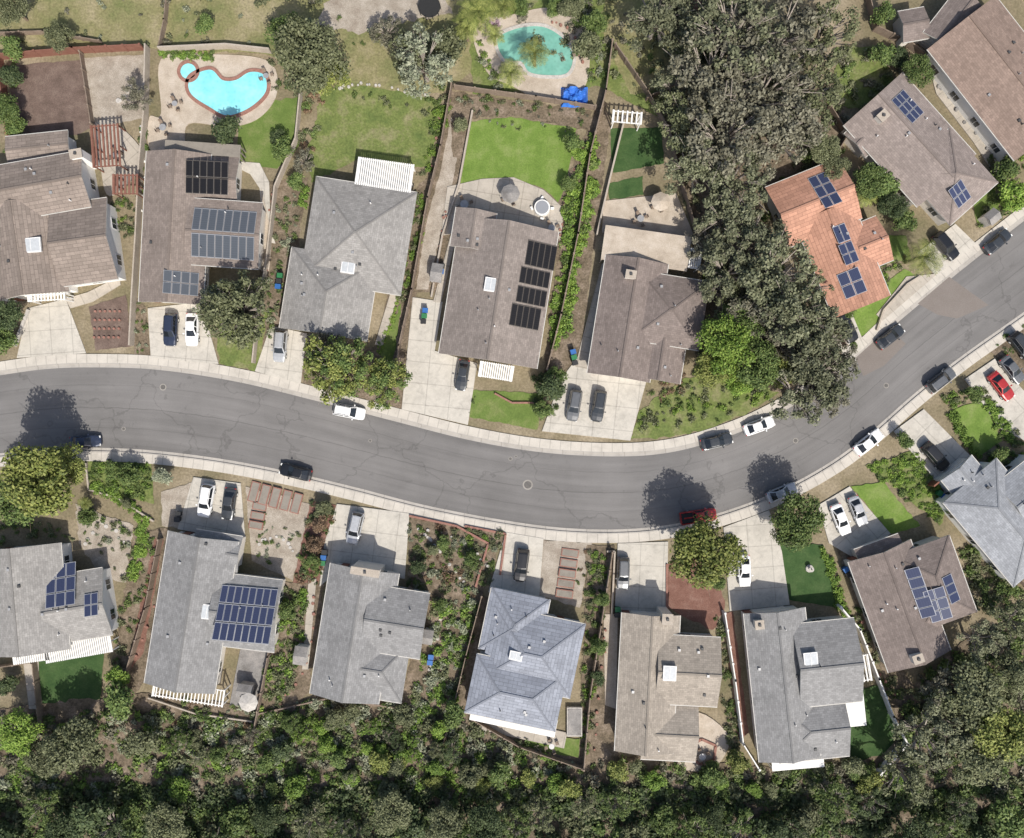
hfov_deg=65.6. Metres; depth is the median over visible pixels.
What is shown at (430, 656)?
wheelie bin
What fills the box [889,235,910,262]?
lawn
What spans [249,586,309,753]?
side yard shrubs
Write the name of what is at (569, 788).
tree
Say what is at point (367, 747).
tree
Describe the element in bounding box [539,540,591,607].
step garden
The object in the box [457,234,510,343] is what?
roof vents
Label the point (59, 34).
broadleaf tree
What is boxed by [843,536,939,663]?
walls
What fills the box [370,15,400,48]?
sparse tree
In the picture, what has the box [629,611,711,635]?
walls
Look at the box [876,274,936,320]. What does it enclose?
garden path
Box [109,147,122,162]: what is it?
patio table set
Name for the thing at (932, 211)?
windows
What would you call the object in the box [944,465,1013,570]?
windows
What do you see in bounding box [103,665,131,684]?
tree
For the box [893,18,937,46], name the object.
walls
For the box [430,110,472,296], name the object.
block wall
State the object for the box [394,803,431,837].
woodland tree
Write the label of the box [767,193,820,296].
walls
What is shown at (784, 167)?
canopy floor
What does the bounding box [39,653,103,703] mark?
dark lawn
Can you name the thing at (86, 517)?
tree
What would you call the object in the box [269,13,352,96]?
broadleaf tree
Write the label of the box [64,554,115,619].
windows
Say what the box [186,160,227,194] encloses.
solar panels
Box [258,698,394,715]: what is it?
retaining wall
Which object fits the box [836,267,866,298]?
solar panels
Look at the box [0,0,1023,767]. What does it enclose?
ground
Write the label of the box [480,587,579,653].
walls
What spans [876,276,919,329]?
retaining wall
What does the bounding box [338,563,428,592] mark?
walls
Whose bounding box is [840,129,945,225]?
walls
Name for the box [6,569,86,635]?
roof vents
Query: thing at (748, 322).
broadleaf tree
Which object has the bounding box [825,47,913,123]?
garden shrubs
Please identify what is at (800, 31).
eucalyptus tree
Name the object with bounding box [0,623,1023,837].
hillside
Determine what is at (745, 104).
eucalyptus tree
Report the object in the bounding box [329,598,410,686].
roof vents
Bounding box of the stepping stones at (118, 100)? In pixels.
[116,86,133,102]
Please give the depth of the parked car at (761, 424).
115.00 m
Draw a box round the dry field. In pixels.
[0,0,471,93]
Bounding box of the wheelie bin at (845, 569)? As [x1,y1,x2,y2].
[840,566,849,572]
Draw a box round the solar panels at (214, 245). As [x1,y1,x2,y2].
[191,233,253,260]
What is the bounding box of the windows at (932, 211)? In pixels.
[874,163,938,216]
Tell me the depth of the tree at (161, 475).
113.57 m
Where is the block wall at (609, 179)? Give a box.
[596,115,625,235]
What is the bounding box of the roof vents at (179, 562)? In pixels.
[166,542,262,644]
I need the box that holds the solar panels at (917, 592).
[904,566,935,618]
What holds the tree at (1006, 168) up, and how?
on the ground at (858, 472)
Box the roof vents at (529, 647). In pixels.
[493,609,545,715]
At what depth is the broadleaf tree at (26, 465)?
105.95 m
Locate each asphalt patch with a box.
[856,328,905,375]
[918,277,987,317]
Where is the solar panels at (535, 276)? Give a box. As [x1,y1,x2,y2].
[519,266,549,288]
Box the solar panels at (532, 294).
[516,285,546,306]
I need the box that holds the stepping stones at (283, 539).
[258,535,293,551]
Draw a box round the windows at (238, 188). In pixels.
[205,178,263,289]
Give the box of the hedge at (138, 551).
[126,543,148,582]
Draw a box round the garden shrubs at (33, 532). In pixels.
[0,515,74,545]
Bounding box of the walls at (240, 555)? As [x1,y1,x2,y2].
[178,531,285,684]
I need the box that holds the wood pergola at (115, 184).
[112,174,143,198]
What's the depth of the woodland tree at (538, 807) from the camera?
112.18 m
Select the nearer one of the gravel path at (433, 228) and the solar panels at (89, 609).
the solar panels at (89, 609)
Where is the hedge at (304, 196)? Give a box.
[297,185,309,208]
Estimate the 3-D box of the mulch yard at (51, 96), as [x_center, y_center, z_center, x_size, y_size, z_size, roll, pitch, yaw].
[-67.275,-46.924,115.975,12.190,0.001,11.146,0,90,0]
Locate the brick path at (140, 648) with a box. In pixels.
[131,539,163,667]
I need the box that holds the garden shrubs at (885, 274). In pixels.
[881,254,906,285]
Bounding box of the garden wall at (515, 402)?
[495,393,536,403]
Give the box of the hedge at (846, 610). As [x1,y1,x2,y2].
[837,606,859,626]
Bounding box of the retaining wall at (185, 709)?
[148,696,252,721]
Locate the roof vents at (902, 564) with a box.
[868,557,920,611]
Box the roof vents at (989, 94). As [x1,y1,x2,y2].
[987,40,1023,124]
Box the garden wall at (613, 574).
[607,550,615,616]
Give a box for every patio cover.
[165,140,246,162]
[469,714,557,737]
[599,225,690,273]
[768,759,823,770]
[846,696,866,726]
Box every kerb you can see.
[0,216,1023,452]
[0,316,1023,533]
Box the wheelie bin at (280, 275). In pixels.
[277,273,283,277]
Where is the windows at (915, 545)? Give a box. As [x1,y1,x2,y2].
[850,541,919,651]
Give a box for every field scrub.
[1,0,468,48]
[481,0,682,90]
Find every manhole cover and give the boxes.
[160,384,165,389]
[523,480,532,489]
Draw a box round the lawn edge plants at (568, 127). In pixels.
[489,120,571,131]
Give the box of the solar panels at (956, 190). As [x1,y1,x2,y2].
[948,180,970,208]
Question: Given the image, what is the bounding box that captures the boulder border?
[338,81,425,95]
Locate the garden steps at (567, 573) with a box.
[555,548,578,598]
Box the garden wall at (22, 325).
[13,309,29,346]
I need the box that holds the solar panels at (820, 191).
[808,172,841,207]
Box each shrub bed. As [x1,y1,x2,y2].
[2,62,18,152]
[83,507,131,578]
[88,459,152,500]
[110,195,135,237]
[134,302,148,353]
[135,127,149,192]
[255,511,308,564]
[266,59,297,96]
[266,183,304,338]
[293,502,335,584]
[297,92,324,167]
[330,86,435,116]
[396,83,452,301]
[456,93,587,126]
[475,0,603,89]
[479,543,502,585]
[530,372,562,416]
[548,133,601,349]
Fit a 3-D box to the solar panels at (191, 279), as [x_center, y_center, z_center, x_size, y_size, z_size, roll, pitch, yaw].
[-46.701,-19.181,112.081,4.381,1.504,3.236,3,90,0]
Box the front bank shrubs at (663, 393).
[646,373,692,402]
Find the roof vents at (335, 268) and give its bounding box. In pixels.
[300,202,370,296]
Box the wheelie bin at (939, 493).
[934,490,943,496]
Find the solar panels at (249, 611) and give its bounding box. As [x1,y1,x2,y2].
[212,585,277,643]
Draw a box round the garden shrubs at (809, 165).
[779,147,845,180]
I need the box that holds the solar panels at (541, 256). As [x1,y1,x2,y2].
[525,240,556,270]
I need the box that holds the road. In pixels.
[0,221,1023,528]
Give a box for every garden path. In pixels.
[240,162,275,243]
[261,190,271,270]
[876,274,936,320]
[932,80,996,172]
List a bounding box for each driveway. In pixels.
[17,300,85,357]
[148,304,218,363]
[178,477,245,541]
[255,326,306,383]
[320,504,408,585]
[402,297,476,424]
[488,532,543,595]
[542,359,645,440]
[615,542,667,614]
[723,510,789,610]
[819,486,889,555]
[832,314,864,357]
[893,409,969,477]
[918,224,975,276]
[964,359,1023,439]
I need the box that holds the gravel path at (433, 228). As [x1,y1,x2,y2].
[416,117,456,289]
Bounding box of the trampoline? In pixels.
[418,0,440,19]
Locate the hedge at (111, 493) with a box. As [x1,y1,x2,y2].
[89,480,118,500]
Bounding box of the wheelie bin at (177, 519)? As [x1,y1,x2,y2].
[174,517,181,521]
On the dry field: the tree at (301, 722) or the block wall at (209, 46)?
the block wall at (209, 46)
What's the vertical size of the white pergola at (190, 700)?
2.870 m
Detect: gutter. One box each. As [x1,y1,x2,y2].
[0,218,1023,455]
[0,312,1023,532]
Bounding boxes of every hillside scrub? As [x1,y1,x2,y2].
[0,707,263,802]
[0,777,1023,837]
[151,694,260,754]
[248,698,576,802]
[576,613,1023,802]
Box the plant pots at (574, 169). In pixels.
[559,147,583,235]
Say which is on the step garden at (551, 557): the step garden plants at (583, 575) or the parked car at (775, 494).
the step garden plants at (583, 575)
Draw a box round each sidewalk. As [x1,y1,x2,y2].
[0,207,1023,451]
[0,318,1023,542]
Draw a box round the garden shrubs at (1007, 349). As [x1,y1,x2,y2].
[995,324,1023,354]
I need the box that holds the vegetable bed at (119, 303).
[89,295,129,350]
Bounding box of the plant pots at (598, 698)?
[593,629,606,750]
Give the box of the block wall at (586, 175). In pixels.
[546,38,613,370]
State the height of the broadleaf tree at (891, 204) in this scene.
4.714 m
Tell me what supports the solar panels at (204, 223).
on the roof at (170, 204)
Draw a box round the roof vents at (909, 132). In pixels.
[876,99,974,164]
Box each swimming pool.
[185,66,270,117]
[494,23,575,78]
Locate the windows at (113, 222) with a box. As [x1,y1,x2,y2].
[15,178,121,298]
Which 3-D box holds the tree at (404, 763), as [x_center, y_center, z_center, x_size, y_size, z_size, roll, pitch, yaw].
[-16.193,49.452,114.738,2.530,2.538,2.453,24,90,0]
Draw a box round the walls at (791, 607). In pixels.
[741,605,843,749]
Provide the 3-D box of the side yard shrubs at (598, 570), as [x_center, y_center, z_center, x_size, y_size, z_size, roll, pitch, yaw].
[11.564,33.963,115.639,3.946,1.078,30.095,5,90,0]
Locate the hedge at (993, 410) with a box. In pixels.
[982,398,1013,442]
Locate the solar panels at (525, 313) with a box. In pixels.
[509,303,540,330]
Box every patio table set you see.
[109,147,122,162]
[154,119,170,135]
[166,95,182,111]
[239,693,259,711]
[258,67,273,83]
[456,195,472,207]
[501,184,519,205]
[544,738,558,754]
[547,220,559,230]
[632,210,648,226]
[650,192,670,212]
[696,748,710,764]
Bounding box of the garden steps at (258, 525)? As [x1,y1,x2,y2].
[248,501,266,529]
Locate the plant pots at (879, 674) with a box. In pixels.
[860,620,895,695]
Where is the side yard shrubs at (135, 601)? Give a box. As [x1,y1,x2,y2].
[108,537,155,668]
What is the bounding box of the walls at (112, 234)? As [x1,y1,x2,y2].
[3,137,125,301]
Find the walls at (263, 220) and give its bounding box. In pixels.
[206,162,265,295]
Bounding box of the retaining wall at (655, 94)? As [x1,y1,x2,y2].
[645,76,692,100]
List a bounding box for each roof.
[0,130,118,300]
[0,542,112,656]
[138,149,262,304]
[144,528,282,693]
[279,176,416,341]
[309,563,429,703]
[438,207,558,368]
[464,587,585,731]
[586,254,706,383]
[614,612,721,762]
[743,607,864,763]
[765,163,893,316]
[843,72,997,225]
[847,533,977,672]
[897,0,981,43]
[927,0,1023,161]
[940,454,1023,586]
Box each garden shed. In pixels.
[236,681,254,696]
[293,643,309,665]
[422,627,433,644]
[429,263,443,283]
[977,207,1001,227]
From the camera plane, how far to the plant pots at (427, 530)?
115.66 m
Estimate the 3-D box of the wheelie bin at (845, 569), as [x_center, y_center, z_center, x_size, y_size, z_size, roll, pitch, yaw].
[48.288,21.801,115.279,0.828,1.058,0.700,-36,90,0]
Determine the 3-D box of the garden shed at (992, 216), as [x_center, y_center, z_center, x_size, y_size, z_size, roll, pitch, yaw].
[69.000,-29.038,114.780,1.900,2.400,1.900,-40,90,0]
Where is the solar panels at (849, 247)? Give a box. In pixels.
[838,241,858,264]
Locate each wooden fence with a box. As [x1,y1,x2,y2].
[0,29,102,43]
[0,43,143,59]
[0,57,8,135]
[0,659,43,723]
[78,50,94,124]
[111,538,163,717]
[157,0,169,45]
[249,652,271,749]
[392,82,452,391]
[441,593,482,746]
[454,84,596,110]
[471,720,582,770]
[582,550,613,771]
[614,42,708,265]
[821,297,847,346]
[827,105,846,149]
[865,0,927,55]
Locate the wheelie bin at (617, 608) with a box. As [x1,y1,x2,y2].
[614,606,620,611]
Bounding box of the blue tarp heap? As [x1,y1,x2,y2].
[561,86,587,107]
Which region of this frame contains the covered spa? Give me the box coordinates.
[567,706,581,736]
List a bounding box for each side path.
[302,579,315,669]
[375,294,397,345]
[433,236,453,302]
[575,263,603,368]
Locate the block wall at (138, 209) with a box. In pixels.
[128,43,149,345]
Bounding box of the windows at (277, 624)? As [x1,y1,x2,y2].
[189,534,282,672]
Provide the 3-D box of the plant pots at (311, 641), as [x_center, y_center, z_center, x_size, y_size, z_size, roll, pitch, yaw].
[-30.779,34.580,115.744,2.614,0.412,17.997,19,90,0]
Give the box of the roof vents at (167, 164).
[149,163,228,276]
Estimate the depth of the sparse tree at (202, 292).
110.74 m
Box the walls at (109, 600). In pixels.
[62,543,119,629]
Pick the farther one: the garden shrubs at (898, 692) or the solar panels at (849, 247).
the garden shrubs at (898, 692)
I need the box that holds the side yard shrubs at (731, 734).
[713,615,740,752]
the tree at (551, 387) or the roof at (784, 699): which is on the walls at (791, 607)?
the roof at (784, 699)
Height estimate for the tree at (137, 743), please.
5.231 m
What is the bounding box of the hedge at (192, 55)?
[158,49,214,62]
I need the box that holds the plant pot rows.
[93,310,120,338]
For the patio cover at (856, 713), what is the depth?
113.25 m
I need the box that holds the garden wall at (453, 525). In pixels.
[409,515,488,586]
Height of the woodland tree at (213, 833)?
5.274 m
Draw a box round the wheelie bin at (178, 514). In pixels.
[175,511,182,516]
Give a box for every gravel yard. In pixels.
[84,55,142,122]
[161,482,191,527]
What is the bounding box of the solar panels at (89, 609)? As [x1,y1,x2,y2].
[84,592,97,616]
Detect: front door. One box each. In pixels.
[846,556,856,560]
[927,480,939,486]
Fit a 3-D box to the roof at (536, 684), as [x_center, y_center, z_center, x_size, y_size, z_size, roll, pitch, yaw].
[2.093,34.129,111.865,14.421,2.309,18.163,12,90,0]
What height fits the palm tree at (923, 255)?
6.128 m
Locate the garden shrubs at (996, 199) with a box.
[976,154,1023,227]
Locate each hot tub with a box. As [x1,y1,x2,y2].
[177,60,199,82]
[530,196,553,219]
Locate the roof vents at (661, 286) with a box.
[601,285,681,375]
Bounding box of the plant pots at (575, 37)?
[551,21,583,63]
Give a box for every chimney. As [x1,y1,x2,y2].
[68,148,100,168]
[350,560,384,577]
[625,269,636,278]
[656,606,672,624]
[753,619,764,629]
[874,108,889,123]
[909,652,924,664]
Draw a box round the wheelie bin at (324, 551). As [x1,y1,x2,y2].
[321,549,327,554]
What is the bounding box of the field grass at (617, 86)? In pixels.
[466,0,668,115]
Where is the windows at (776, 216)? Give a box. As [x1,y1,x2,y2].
[774,212,813,273]
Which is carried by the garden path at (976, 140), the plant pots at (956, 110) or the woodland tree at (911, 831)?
the plant pots at (956, 110)
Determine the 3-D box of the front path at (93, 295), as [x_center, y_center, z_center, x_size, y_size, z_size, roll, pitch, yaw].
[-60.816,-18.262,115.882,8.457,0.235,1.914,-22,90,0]
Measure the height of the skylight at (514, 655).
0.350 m
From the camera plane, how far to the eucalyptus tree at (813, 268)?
111.60 m
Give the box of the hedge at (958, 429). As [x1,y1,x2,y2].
[946,410,982,458]
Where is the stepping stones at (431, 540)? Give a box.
[423,533,464,582]
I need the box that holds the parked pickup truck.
[679,508,716,524]
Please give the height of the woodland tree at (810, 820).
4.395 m
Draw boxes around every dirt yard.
[75,504,132,582]
[602,0,695,94]
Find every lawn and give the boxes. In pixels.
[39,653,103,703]
[217,312,267,370]
[238,97,299,168]
[306,85,438,181]
[378,301,402,362]
[460,117,575,201]
[469,390,539,429]
[526,738,579,757]
[608,176,643,198]
[611,127,663,172]
[780,543,837,607]
[834,46,893,108]
[845,685,896,759]
[851,482,919,533]
[853,269,914,335]
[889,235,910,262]
[950,402,1001,456]
[974,187,998,223]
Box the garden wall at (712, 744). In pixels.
[696,738,716,765]
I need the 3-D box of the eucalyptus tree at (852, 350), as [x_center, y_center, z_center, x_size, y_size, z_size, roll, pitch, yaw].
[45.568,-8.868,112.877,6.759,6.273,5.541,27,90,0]
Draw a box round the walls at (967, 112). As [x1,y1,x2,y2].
[926,53,1007,161]
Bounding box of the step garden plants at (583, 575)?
[575,549,586,584]
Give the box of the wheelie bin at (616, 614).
[614,612,619,617]
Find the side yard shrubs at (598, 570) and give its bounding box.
[580,549,610,754]
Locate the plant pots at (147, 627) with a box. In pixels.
[131,605,155,666]
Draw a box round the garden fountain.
[805,565,813,571]
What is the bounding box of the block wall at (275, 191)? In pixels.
[251,90,302,362]
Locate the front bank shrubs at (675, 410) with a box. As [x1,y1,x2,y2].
[637,383,769,433]
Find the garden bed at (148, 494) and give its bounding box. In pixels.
[88,461,153,503]
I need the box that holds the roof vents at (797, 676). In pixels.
[758,627,837,750]
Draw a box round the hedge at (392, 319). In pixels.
[376,297,397,352]
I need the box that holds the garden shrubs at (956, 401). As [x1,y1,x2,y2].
[940,386,1023,465]
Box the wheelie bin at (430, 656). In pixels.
[428,653,433,659]
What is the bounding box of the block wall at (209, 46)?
[157,43,271,53]
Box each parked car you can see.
[69,434,102,448]
[183,313,199,345]
[219,487,237,519]
[279,463,312,481]
[454,359,469,390]
[699,432,732,450]
[737,554,752,586]
[742,416,774,435]
[765,482,797,503]
[829,503,850,535]
[847,495,867,526]
[852,428,884,456]
[874,324,904,349]
[981,228,1012,255]
[986,370,1015,401]
[998,354,1023,384]
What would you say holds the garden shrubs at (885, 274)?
on the ground at (858, 472)
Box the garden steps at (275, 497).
[247,481,303,513]
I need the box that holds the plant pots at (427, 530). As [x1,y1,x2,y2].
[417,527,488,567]
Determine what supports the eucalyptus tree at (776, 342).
on the ground at (858, 472)
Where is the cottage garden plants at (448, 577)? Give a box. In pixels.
[406,518,504,599]
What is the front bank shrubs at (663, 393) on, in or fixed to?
on the front bank at (741, 406)
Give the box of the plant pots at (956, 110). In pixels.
[936,85,988,149]
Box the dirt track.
[316,0,452,34]
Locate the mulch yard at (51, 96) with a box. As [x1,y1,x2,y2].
[10,60,90,134]
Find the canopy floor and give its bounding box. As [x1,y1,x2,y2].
[671,83,844,391]
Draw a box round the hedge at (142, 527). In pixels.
[133,513,151,543]
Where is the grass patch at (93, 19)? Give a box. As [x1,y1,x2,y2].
[67,0,125,45]
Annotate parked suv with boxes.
[161,313,179,345]
[196,483,215,517]
[271,330,288,362]
[332,403,365,419]
[345,511,364,544]
[513,548,529,581]
[566,389,582,421]
[590,390,606,421]
[615,557,630,588]
[839,314,858,343]
[919,441,949,471]
[924,366,955,393]
[930,230,959,260]
[1007,330,1023,359]
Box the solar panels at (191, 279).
[162,270,198,295]
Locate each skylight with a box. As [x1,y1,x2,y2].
[25,237,41,252]
[201,604,209,618]
[340,262,354,273]
[484,277,495,291]
[509,650,522,661]
[662,665,676,680]
[803,651,818,665]
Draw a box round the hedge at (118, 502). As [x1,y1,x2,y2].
[113,491,141,519]
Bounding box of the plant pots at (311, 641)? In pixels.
[279,596,315,704]
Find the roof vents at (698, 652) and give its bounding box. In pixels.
[631,647,709,751]
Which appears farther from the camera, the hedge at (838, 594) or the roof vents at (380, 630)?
the hedge at (838, 594)
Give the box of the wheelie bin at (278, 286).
[275,284,281,288]
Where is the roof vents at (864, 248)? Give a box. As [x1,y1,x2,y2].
[829,197,883,249]
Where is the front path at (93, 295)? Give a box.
[66,281,120,307]
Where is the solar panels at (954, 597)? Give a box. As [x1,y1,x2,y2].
[942,573,959,603]
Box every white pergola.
[12,653,57,664]
[27,292,73,303]
[44,627,119,663]
[151,684,230,707]
[355,157,414,192]
[478,361,513,381]
[611,109,642,130]
[687,248,701,271]
[862,652,872,681]
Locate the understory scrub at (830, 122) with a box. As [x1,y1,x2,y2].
[673,94,839,392]
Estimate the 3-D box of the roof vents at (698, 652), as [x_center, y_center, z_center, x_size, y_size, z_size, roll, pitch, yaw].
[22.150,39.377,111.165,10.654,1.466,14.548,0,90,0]
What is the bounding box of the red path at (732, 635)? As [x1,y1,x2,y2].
[726,611,748,738]
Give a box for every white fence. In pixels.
[721,610,760,771]
[836,604,909,776]
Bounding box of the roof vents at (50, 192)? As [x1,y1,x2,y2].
[0,144,71,262]
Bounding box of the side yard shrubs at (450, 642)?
[401,597,480,749]
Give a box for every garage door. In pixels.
[18,293,59,299]
[631,610,658,615]
[750,606,787,612]
[917,39,934,50]
[933,458,965,480]
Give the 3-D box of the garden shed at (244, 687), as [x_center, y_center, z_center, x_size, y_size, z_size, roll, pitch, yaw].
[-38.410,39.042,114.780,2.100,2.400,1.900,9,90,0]
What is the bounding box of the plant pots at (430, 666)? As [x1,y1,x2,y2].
[410,617,441,704]
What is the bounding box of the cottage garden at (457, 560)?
[407,517,503,597]
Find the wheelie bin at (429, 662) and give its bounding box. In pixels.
[427,660,432,665]
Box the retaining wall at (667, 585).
[666,564,667,607]
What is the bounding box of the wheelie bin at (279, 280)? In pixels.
[276,278,282,283]
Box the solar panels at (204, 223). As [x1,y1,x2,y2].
[191,208,256,233]
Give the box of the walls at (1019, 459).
[935,455,1023,578]
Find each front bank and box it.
[631,377,778,438]
[866,451,944,525]
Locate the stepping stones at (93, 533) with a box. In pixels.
[83,522,124,545]
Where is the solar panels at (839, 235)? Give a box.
[832,223,850,243]
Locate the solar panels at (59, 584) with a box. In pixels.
[45,561,75,608]
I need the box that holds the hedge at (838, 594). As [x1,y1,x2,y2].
[820,546,846,609]
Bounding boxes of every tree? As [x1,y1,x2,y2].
[0,0,30,27]
[0,35,22,62]
[0,65,24,86]
[0,92,19,125]
[0,298,24,330]
[0,325,20,354]
[0,442,74,517]
[0,474,47,530]
[0,674,20,695]
[0,706,43,757]
[0,822,22,837]
[4,116,27,135]
[18,789,58,826]
[19,730,67,779]
[41,441,87,485]
[41,715,102,775]
[42,20,75,53]
[42,810,81,837]
[69,795,115,836]
[76,507,99,527]
[77,496,92,509]
[92,804,133,837]
[103,460,118,480]
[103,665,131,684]
[103,681,134,720]
[114,461,144,488]
[114,798,143,830]
[120,76,153,110]
[120,498,131,508]
[120,729,161,758]
[143,801,190,837]
[151,467,173,485]
[164,738,177,752]
[168,775,190,803]
[171,729,193,749]
[173,830,196,837]
[177,775,193,789]
[187,728,199,740]
[190,278,230,317]
[190,750,209,765]
[191,739,201,749]
[193,12,213,36]
[196,268,272,348]
[201,745,212,757]
[204,830,228,837]
[206,278,264,349]
[209,746,226,763]
[210,114,242,144]
[219,802,253,837]
[227,735,243,748]
[227,744,243,756]
[239,278,267,318]
[245,727,261,745]
[250,803,287,836]
[255,752,276,773]
[263,10,314,68]
[265,780,278,796]
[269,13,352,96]
[269,128,284,145]
[270,135,293,162]
[271,740,294,763]
[278,600,295,619]
[281,712,302,735]
[283,714,304,731]
[283,774,307,798]
[286,170,304,190]
[290,719,314,745]
[290,799,330,837]
[293,147,315,173]
[301,552,321,570]
[302,334,367,404]
[303,331,340,374]
[303,333,373,398]
[303,354,353,397]
[305,535,325,553]
[312,55,350,97]
[312,514,327,532]
[313,500,331,517]
[315,720,332,735]
[315,733,336,753]
[322,708,345,730]
[326,750,346,769]
[328,811,353,837]
[332,748,345,758]
[341,768,357,782]
[341,769,360,786]
[342,703,360,723]
[342,819,371,837]
[360,357,406,409]
[360,741,372,755]
[364,720,379,734]
[365,358,413,411]
[368,751,392,774]
[368,788,412,836]
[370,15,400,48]
[374,743,385,754]
[377,779,399,800]
[382,723,402,743]
[386,756,403,776]
[388,28,433,80]
[390,741,405,756]
[392,703,413,727]
[392,747,408,764]
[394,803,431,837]
[395,21,454,99]
[396,756,407,768]
[406,748,419,763]
[407,733,420,746]
[409,560,427,574]
[424,774,442,789]
[424,800,465,837]
[425,759,446,775]
[427,546,438,555]
[428,740,448,761]
[429,24,467,68]
[431,720,448,739]
[434,598,447,612]
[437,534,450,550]
[437,819,476,837]
[439,737,461,763]
[441,699,465,732]
[452,10,479,41]
[453,117,467,132]
[457,0,498,33]
[457,762,485,788]
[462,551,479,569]
[466,801,507,837]
[474,777,490,794]
[481,759,494,776]
[482,15,500,36]
[482,24,504,45]
[487,761,511,789]
[489,0,516,19]
[493,752,507,766]
[496,58,526,87]
[500,805,537,837]
[513,0,528,16]
[517,34,550,68]
[520,767,536,788]
[522,795,554,832]
[532,400,553,420]
[535,374,566,401]
[544,365,568,381]
[545,0,561,18]
[546,773,563,793]
[556,0,584,20]
[556,779,581,798]
[560,175,576,191]
[562,133,583,150]
[569,29,603,60]
[569,147,586,161]
[571,788,601,823]
[580,8,609,35]
[589,638,608,655]
[590,670,605,687]
[592,591,610,606]
[595,789,633,821]
[607,760,628,781]
[619,823,649,837]
[625,0,699,53]
[627,758,642,774]
[644,769,667,791]
[649,58,699,114]
[649,802,680,837]
[651,90,715,157]
[661,0,735,54]
[662,25,765,129]
[663,134,725,195]
[668,511,747,594]
[673,525,710,563]
[678,813,713,837]
[682,0,794,77]
[683,118,728,163]
[684,81,773,181]
[687,226,731,273]
[691,18,739,68]
[692,186,759,251]
[692,352,735,390]
[694,313,755,376]
[695,804,725,837]
[698,234,758,302]
[698,262,749,317]
[700,767,727,786]
[702,142,770,217]
[705,759,719,770]
[710,576,725,590]
[711,207,791,282]
[712,67,767,131]
[714,43,816,134]
[715,299,765,341]
[715,774,728,790]
[723,361,753,397]
[724,276,790,336]
[724,806,766,837]
[725,749,751,774]
[733,0,830,85]
[733,226,814,319]
[735,337,780,391]
[743,88,825,180]
[744,782,762,798]
[748,272,833,347]
[749,291,806,339]
[750,813,792,837]
[755,316,796,362]
[762,781,777,799]
[765,43,813,95]
[765,490,827,552]
[768,295,852,381]
[768,351,792,389]
[769,364,832,426]
[769,513,801,546]
[770,50,847,123]
[774,770,790,779]
[778,96,830,156]
[780,344,860,407]
[782,811,810,837]
[784,340,835,388]
[790,0,861,75]
[790,264,834,306]
[791,800,822,836]
[803,371,850,418]
[807,134,841,163]
[811,335,857,374]
[817,782,857,824]
[822,153,851,180]
[841,756,867,775]
[845,310,856,318]
[849,762,869,780]
[851,162,886,199]
[854,785,890,820]
[855,769,883,794]
[858,195,877,207]
[858,763,875,781]
[866,42,896,65]
[868,169,903,201]
[870,0,895,25]
[877,193,910,219]
[878,827,903,837]
[879,742,933,805]
[888,46,909,68]
[889,696,963,771]
[889,773,903,792]
[889,813,936,837]
[891,209,917,231]
[895,431,914,449]
[901,53,934,88]
[901,238,946,276]
[919,662,967,720]
[930,657,1004,733]
[931,708,982,757]
[933,811,963,837]
[944,793,977,829]
[948,724,1010,787]
[956,618,1007,661]
[963,385,982,404]
[969,823,1001,837]
[970,705,1023,761]
[987,600,1023,643]
[987,794,1023,837]
[990,155,1022,182]
[990,446,1009,463]
[991,648,1023,696]
[998,179,1023,211]
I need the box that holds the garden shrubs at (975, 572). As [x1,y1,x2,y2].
[958,544,1023,626]
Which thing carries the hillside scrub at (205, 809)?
on the hillside
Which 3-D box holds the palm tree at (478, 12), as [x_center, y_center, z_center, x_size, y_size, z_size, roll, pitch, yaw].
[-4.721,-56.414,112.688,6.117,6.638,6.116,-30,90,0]
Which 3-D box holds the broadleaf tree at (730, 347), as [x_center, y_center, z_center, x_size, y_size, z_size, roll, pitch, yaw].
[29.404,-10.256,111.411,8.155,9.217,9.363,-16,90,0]
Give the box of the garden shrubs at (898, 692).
[853,607,907,699]
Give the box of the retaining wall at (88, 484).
[84,463,154,521]
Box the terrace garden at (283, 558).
[246,487,309,580]
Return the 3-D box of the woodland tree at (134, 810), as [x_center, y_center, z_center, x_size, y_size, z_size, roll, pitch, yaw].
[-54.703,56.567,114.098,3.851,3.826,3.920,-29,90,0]
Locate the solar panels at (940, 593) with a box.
[923,586,952,622]
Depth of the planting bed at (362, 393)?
115.94 m
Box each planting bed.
[134,299,150,355]
[302,339,406,408]
[450,91,591,157]
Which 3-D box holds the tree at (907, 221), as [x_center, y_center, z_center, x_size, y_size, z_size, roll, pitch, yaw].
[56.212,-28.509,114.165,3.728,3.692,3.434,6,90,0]
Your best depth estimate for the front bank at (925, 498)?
115.88 m
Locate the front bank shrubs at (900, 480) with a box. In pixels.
[867,452,944,522]
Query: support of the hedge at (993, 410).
on the ground at (858, 472)
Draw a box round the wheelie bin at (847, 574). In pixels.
[843,571,850,577]
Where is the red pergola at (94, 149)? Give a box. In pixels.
[90,123,128,172]
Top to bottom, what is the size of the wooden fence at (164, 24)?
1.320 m
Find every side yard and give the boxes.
[111,528,168,693]
[255,582,323,709]
[259,178,307,354]
[378,109,462,349]
[402,590,487,710]
[544,95,610,374]
[580,545,620,756]
[837,548,913,724]
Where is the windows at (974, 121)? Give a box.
[931,64,1000,153]
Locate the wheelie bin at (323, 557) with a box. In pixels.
[320,555,326,559]
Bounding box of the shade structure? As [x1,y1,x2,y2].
[691,0,701,12]
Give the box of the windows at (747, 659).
[743,619,821,738]
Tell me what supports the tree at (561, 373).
on the ground at (858, 472)
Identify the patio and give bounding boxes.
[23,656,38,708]
[93,120,144,195]
[147,54,277,149]
[230,649,267,708]
[441,177,562,239]
[476,723,566,747]
[602,193,696,244]
[604,614,617,708]
[677,712,728,770]
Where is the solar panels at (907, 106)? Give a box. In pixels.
[891,90,923,122]
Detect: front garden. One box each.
[668,559,724,629]
[991,329,1023,372]
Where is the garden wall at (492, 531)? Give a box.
[464,525,506,574]

